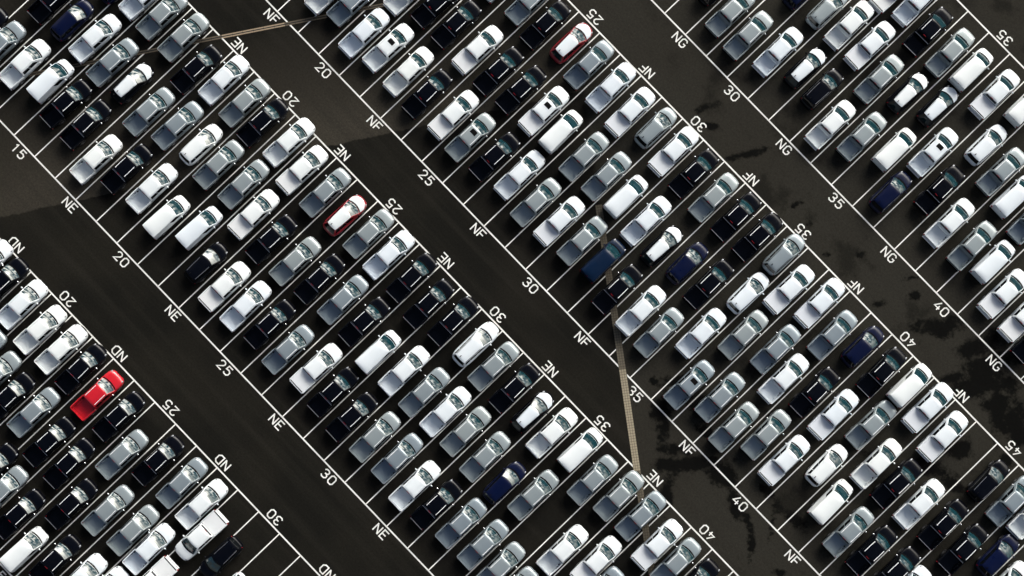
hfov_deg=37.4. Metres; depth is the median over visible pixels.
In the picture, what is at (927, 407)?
pickup truck
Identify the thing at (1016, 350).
pickup truck
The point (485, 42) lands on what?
pickup truck
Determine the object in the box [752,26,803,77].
pickup truck
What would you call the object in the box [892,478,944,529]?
pickup truck
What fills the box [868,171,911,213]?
suv
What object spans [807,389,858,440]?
pickup truck
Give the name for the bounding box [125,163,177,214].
pickup truck
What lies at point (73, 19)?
suv
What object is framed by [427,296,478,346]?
pickup truck
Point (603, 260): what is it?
van
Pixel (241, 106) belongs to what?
pickup truck
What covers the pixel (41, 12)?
pickup truck
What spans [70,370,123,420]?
pickup truck
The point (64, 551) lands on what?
pickup truck
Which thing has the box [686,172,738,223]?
pickup truck
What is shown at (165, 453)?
pickup truck
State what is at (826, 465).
suv
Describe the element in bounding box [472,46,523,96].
pickup truck
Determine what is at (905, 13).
pickup truck
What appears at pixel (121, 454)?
pickup truck
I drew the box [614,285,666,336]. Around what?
pickup truck
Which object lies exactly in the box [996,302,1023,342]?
pickup truck
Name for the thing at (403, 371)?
pickup truck
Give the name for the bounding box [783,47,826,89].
suv
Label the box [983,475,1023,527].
pickup truck
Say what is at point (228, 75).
pickup truck
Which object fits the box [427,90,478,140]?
pickup truck
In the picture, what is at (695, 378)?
pickup truck
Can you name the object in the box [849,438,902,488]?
pickup truck
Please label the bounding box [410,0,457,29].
pickup truck
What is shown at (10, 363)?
pickup truck
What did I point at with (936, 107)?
suv
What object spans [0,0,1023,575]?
ground
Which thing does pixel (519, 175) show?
pickup truck
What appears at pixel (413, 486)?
pickup truck
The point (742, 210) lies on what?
pickup truck
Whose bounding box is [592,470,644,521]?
pickup truck
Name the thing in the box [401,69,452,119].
pickup truck
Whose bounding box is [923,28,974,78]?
pickup truck
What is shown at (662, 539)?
pickup truck
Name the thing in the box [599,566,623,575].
pickup truck
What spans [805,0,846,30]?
suv
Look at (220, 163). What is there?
pickup truck
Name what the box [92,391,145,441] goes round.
pickup truck
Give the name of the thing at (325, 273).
pickup truck
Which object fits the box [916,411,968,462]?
pickup truck
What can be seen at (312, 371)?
pickup truck
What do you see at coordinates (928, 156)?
pickup truck
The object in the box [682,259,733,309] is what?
pickup truck
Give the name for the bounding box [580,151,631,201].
pickup truck
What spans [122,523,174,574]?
pickup truck
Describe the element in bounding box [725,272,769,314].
suv
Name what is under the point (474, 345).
suv
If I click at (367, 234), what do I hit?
pickup truck
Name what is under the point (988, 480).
suv
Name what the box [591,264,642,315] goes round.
pickup truck
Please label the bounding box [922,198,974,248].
pickup truck
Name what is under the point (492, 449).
pickup truck
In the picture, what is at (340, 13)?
pickup truck
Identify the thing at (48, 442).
pickup truck
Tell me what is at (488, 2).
pickup truck
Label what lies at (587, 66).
pickup truck
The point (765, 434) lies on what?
pickup truck
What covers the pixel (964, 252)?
pickup truck
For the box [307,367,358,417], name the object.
pickup truck
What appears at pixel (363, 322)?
pickup truck
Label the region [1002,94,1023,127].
van
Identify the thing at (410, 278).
pickup truck
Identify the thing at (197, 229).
van
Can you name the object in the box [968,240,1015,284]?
van
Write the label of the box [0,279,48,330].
pickup truck
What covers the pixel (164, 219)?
van
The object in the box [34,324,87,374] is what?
pickup truck
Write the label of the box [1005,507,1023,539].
pickup truck
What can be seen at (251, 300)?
pickup truck
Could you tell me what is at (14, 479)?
pickup truck
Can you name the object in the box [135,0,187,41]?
pickup truck
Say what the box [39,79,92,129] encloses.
pickup truck
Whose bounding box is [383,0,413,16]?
pickup truck
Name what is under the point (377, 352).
van
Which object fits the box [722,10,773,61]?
pickup truck
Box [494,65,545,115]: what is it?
pickup truck
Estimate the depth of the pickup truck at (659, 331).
139.53 m
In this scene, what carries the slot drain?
on the ground
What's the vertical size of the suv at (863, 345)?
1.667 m
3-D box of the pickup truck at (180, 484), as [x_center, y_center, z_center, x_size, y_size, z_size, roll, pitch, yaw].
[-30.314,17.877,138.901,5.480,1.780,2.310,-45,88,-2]
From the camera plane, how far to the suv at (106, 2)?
140.87 m
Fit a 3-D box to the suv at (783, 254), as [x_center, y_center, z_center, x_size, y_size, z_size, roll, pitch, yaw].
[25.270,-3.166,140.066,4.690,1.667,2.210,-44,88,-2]
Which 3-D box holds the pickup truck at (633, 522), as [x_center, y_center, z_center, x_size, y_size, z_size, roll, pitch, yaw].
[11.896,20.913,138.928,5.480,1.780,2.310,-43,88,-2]
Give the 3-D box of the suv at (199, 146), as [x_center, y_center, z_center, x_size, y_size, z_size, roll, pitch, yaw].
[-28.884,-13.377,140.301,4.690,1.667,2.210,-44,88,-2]
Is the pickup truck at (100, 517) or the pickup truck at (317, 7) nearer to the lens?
the pickup truck at (100, 517)
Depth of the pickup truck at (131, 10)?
141.09 m
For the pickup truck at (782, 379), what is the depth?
139.37 m
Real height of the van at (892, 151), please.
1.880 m
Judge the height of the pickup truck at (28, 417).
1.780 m
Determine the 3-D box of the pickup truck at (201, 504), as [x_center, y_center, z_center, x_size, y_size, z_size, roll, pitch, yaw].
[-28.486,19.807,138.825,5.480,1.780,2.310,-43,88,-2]
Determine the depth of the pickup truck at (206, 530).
138.49 m
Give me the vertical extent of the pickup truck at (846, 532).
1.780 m
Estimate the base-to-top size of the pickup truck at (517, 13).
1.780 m
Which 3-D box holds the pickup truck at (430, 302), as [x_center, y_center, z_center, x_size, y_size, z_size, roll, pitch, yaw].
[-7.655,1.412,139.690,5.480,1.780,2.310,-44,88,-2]
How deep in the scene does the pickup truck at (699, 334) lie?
139.55 m
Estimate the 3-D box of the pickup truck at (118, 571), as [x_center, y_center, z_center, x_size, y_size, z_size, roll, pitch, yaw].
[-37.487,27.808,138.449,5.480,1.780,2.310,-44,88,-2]
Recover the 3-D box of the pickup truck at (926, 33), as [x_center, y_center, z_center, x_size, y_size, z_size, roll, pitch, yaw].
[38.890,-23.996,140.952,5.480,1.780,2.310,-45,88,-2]
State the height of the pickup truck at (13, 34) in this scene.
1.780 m
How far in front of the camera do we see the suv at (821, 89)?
140.30 m
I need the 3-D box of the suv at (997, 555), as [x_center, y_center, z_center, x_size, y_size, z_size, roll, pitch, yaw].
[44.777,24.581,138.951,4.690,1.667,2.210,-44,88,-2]
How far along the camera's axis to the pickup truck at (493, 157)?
140.16 m
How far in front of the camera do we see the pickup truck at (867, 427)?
139.23 m
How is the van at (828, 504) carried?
on the ground
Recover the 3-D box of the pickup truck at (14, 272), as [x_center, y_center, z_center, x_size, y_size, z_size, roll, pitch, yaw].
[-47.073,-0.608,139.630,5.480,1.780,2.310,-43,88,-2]
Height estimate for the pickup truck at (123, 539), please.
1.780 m
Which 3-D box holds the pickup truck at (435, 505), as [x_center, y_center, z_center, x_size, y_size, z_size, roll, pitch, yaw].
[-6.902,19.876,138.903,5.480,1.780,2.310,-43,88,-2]
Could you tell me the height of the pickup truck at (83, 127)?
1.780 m
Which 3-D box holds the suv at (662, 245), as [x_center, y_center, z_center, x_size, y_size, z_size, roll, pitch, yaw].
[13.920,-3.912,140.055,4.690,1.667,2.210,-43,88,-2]
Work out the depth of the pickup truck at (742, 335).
139.54 m
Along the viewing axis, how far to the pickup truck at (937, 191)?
140.17 m
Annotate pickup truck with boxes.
[0,7,8,28]
[0,20,26,60]
[0,39,50,90]
[0,239,13,265]
[0,257,29,300]
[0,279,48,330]
[0,329,7,349]
[0,351,21,384]
[0,372,35,419]
[0,443,18,474]
[0,465,28,508]
[0,489,45,539]
[7,387,60,437]
[13,305,66,354]
[22,417,75,467]
[27,0,67,25]
[28,534,81,575]
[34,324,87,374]
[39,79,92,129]
[43,438,95,489]
[45,478,98,529]
[54,343,107,395]
[59,99,111,150]
[68,13,121,63]
[69,134,122,184]
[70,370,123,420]
[70,553,107,575]
[81,484,134,536]
[86,38,138,87]
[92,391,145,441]
[95,429,148,479]
[100,144,152,194]
[102,566,128,575]
[106,504,159,555]
[118,0,155,20]
[122,87,175,137]
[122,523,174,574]
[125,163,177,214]
[131,435,184,485]
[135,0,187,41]
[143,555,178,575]
[151,101,203,151]
[155,457,207,508]
[157,12,209,62]
[170,44,222,94]
[174,509,228,560]
[175,479,227,529]
[192,139,244,190]
[198,54,249,105]
[198,261,250,312]
[217,159,269,210]
[218,78,270,128]
[219,280,271,331]
[227,189,279,239]
[236,98,288,147]
[243,299,295,350]
[245,214,297,264]
[261,324,313,374]
[263,117,314,167]
[268,236,320,286]
[275,145,327,195]
[289,343,342,393]
[293,254,344,305]
[299,168,350,218]
[304,0,333,15]
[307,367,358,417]
[317,274,368,325]
[325,392,377,442]
[326,0,370,27]
[338,8,389,58]
[338,297,389,347]
[342,209,394,259]
[349,411,400,462]
[362,23,413,73]
[362,230,414,279]
[371,433,422,483]
[378,345,429,396]
[382,46,433,97]
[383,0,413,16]
[385,253,436,303]
[388,460,440,511]
[398,367,449,417]
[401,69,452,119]
[402,279,453,329]
[409,479,461,530]
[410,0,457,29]
[419,386,471,436]
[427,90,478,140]
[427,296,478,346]
[430,0,481,50]
[434,498,486,548]
[439,406,490,456]
[444,112,495,163]
[451,25,503,75]
[456,519,508,570]
[459,431,510,482]
[467,341,519,391]
[468,132,519,182]
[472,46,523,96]
[476,541,525,575]
[484,0,494,4]
[488,363,539,413]
[493,150,544,200]
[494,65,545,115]
[504,0,547,27]
[507,469,558,520]
[509,177,561,227]
[513,566,538,575]
[517,86,569,136]
[519,0,570,50]
[525,407,577,457]
[533,196,584,246]
[536,524,588,575]
[555,216,607,266]
[558,131,608,182]
[563,40,613,90]
[566,454,617,505]
[569,535,621,575]
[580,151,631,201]
[584,62,635,113]
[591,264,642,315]
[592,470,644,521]
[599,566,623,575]
[604,86,655,137]
[613,490,666,541]
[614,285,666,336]
[619,196,671,246]
[630,519,682,570]
[632,307,683,358]
[647,126,698,177]
[649,537,700,575]
[662,360,714,409]
[667,148,718,199]
[675,308,726,358]
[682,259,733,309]
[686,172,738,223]
[687,558,719,575]
[693,372,745,422]
[704,0,754,38]
[707,401,759,452]
[709,192,761,242]
[716,310,768,360]
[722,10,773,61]
[730,212,782,262]
[739,409,791,460]
[748,324,800,375]
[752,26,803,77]
[757,353,809,404]
[757,435,810,485]
[762,264,814,314]
[788,367,839,417]
[793,278,845,328]
[803,99,855,150]
[805,310,857,361]
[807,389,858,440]
[821,506,873,557]
[823,0,874,50]
[835,111,886,162]
[843,20,895,70]
[843,400,896,450]
[844,525,897,575]
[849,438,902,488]
[852,54,903,104]
[854,347,906,398]
[868,0,895,13]
[869,458,922,509]
[873,546,920,575]
[891,0,935,27]
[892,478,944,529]
[900,382,953,433]
[901,7,952,57]
[906,127,958,177]
[906,565,931,575]
[912,165,964,215]
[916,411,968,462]
[916,499,968,550]
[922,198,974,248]
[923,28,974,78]
[935,523,988,575]
[945,220,997,271]
[968,69,1019,119]
[974,147,1023,197]
[976,268,1023,318]
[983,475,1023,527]
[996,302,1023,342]
[1000,560,1023,575]
[1004,213,1023,245]
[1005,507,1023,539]
[1009,337,1023,364]
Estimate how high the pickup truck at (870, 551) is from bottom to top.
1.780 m
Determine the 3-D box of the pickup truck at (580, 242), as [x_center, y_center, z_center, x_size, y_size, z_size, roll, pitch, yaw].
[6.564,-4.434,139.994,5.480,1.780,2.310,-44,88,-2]
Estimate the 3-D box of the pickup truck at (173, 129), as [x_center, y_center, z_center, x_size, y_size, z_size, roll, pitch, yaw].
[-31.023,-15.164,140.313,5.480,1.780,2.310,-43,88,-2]
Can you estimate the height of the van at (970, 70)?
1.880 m
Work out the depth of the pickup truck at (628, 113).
140.24 m
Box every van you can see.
[0,526,48,572]
[26,59,74,104]
[143,195,189,239]
[175,206,222,250]
[354,330,400,374]
[537,110,582,154]
[556,427,602,472]
[579,239,625,283]
[602,175,647,219]
[806,479,852,524]
[870,127,916,172]
[885,363,931,407]
[947,48,993,92]
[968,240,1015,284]
[989,175,1023,219]
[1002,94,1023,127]
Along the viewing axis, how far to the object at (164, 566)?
138.34 m
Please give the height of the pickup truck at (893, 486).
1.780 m
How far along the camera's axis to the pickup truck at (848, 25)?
140.80 m
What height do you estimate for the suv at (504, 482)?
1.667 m
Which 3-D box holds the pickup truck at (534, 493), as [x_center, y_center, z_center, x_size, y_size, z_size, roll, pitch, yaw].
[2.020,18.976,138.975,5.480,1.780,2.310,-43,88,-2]
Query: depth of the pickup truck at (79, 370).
139.17 m
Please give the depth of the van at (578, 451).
138.29 m
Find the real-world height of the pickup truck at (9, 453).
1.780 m
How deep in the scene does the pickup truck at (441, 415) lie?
139.13 m
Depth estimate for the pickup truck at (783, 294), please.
139.59 m
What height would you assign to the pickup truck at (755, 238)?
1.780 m
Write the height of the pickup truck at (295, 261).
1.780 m
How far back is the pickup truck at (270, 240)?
139.76 m
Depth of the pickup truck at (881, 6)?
140.83 m
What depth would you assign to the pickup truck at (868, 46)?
140.59 m
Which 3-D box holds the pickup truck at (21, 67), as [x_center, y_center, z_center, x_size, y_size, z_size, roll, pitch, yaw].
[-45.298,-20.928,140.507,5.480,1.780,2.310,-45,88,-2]
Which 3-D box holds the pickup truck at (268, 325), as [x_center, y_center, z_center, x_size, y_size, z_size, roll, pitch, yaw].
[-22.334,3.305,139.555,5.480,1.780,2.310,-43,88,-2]
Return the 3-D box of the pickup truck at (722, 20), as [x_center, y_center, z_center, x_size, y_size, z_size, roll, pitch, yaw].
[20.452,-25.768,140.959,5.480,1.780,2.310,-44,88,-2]
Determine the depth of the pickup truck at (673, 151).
140.10 m
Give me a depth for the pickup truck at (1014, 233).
140.50 m
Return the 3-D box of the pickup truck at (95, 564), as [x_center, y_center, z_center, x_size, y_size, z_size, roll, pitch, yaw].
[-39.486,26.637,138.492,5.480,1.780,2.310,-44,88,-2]
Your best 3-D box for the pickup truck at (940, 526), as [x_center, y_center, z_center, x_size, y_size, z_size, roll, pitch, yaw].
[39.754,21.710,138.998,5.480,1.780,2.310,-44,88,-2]
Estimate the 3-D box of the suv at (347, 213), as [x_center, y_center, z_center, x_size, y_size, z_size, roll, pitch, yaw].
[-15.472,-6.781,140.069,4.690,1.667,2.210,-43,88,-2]
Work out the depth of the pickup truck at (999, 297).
139.65 m
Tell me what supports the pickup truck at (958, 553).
on the ground
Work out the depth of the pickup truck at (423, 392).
139.20 m
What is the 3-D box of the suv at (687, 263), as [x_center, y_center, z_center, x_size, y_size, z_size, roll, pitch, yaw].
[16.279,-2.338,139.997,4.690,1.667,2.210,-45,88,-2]
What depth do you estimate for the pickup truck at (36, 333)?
139.32 m
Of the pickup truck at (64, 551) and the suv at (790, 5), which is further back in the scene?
the suv at (790, 5)
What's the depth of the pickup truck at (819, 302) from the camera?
139.55 m
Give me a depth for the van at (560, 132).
139.55 m
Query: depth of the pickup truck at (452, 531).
138.69 m
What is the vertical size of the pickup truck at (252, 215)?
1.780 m
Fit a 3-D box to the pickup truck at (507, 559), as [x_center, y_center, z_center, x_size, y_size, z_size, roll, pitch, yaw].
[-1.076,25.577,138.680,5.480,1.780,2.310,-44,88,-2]
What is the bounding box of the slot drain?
[0,0,414,81]
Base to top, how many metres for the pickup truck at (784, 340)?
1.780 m
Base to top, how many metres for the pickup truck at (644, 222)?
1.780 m
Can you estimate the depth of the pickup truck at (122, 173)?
140.00 m
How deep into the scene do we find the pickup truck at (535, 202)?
140.00 m
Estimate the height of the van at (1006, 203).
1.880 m
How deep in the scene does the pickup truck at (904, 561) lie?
138.54 m
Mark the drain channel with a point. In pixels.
(625, 390)
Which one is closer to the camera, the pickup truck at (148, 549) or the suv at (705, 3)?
the pickup truck at (148, 549)
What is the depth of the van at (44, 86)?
139.63 m
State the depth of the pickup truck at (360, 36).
140.61 m
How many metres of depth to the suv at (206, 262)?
139.38 m
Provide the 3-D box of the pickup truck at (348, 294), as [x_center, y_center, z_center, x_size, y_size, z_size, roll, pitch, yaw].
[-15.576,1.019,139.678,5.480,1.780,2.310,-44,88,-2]
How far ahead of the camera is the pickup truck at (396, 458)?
138.92 m
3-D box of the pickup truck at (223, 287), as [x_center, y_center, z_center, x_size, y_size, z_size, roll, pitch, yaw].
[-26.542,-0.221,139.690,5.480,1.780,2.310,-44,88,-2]
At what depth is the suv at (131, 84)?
140.18 m
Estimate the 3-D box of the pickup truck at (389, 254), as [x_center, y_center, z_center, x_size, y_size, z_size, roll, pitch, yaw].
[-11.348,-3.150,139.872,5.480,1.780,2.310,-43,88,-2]
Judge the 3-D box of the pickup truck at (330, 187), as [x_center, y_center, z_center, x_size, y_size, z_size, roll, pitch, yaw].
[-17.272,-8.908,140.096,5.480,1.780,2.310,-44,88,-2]
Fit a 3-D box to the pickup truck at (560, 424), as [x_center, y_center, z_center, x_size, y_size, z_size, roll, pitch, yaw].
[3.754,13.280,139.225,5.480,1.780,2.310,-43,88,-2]
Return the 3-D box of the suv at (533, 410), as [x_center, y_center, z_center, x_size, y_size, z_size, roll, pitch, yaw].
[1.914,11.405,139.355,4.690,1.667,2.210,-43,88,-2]
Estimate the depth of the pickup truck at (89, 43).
140.51 m
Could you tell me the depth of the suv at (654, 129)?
140.08 m
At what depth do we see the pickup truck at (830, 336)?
139.56 m
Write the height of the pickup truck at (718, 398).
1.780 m
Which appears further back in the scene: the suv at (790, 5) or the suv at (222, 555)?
the suv at (790, 5)
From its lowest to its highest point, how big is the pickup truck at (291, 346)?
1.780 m
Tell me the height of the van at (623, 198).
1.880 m
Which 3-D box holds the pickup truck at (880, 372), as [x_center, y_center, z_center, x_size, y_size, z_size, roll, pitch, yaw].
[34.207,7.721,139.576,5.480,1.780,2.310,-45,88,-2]
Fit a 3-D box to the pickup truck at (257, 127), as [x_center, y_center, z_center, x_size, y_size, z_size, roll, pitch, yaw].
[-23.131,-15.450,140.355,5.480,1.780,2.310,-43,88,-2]
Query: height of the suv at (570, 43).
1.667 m
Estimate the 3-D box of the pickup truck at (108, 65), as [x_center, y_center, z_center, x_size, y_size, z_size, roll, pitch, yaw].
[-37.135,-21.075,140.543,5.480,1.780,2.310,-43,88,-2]
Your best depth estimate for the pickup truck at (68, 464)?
138.80 m
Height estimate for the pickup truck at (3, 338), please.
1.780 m
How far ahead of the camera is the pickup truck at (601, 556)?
138.46 m
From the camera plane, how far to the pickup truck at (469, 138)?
140.22 m
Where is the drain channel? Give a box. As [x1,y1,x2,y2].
[595,204,654,573]
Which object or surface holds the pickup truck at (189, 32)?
on the ground
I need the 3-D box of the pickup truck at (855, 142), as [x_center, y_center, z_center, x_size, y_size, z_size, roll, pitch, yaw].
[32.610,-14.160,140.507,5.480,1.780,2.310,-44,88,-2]
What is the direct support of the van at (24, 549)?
on the ground
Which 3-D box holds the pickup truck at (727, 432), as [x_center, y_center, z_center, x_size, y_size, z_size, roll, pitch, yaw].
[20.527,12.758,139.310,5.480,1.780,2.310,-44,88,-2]
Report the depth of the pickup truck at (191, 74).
140.42 m
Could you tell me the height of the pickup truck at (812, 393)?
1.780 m
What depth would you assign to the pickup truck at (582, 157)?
140.19 m
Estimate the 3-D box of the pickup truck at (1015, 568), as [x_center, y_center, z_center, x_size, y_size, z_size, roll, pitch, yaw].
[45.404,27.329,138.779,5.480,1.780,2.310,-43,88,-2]
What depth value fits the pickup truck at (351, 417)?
139.07 m
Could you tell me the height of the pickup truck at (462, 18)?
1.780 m
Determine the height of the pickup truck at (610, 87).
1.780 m
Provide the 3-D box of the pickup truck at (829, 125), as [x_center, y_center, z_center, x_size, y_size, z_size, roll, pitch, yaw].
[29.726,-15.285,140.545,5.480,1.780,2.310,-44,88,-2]
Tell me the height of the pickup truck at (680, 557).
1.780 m
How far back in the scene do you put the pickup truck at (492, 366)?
139.32 m
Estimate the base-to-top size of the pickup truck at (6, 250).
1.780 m
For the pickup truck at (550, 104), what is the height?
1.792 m
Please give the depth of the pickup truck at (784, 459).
138.92 m
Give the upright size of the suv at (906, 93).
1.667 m
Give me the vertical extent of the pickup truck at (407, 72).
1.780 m
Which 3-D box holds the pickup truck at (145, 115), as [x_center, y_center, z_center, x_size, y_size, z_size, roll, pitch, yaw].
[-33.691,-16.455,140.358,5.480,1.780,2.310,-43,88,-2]
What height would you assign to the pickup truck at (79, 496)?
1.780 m
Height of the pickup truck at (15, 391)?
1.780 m
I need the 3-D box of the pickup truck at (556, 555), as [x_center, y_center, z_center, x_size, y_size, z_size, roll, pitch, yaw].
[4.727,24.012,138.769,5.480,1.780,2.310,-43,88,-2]
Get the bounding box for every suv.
[50,0,93,42]
[102,0,118,4]
[110,62,153,104]
[179,124,222,165]
[184,242,227,284]
[199,535,243,575]
[232,571,245,575]
[323,195,366,236]
[452,322,498,367]
[482,461,525,504]
[510,391,553,432]
[549,22,592,64]
[633,107,676,149]
[639,225,682,267]
[665,242,707,284]
[698,0,715,6]
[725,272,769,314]
[761,233,804,275]
[781,0,805,10]
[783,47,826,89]
[799,68,843,110]
[804,444,847,486]
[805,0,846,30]
[840,326,883,367]
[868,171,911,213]
[885,72,928,114]
[915,85,958,127]
[963,124,1007,166]
[965,460,1009,502]
[975,534,1019,575]
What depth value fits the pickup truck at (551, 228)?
139.78 m
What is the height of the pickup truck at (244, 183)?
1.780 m
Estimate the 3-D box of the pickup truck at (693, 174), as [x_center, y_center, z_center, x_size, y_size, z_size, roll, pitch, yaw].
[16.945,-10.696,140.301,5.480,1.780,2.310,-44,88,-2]
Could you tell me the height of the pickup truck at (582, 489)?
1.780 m
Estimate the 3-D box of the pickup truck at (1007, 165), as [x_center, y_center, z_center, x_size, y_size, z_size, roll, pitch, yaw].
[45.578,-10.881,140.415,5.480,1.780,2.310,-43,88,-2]
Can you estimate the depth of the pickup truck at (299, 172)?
139.90 m
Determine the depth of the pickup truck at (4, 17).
140.69 m
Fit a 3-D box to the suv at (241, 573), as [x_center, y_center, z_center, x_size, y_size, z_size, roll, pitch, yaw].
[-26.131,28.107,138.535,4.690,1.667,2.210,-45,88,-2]
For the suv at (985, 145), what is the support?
on the ground
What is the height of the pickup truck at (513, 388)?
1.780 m
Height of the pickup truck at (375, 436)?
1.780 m
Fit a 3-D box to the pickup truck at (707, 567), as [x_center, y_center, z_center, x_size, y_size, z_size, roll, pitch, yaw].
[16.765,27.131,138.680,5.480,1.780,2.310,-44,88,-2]
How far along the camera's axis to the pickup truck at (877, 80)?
140.59 m
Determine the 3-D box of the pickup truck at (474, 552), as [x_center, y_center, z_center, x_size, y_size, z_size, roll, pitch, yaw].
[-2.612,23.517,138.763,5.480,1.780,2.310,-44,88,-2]
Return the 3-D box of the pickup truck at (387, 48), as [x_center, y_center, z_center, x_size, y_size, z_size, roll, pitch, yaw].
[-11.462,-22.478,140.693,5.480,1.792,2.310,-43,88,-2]
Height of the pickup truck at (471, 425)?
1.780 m
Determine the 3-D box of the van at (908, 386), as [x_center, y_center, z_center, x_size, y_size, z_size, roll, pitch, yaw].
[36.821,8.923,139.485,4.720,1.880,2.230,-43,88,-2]
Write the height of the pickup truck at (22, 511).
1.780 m
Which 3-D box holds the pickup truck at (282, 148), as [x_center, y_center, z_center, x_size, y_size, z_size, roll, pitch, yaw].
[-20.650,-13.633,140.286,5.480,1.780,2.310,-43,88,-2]
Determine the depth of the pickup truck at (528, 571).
138.59 m
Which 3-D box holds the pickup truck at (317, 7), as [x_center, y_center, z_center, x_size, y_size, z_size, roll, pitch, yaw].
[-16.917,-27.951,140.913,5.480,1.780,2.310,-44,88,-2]
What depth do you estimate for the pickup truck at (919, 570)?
138.70 m
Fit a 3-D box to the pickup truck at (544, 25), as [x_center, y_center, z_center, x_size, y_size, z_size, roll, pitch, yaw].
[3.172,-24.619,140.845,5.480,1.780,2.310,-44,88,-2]
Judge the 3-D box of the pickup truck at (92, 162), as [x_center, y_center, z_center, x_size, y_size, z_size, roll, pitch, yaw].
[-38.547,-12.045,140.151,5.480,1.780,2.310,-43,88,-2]

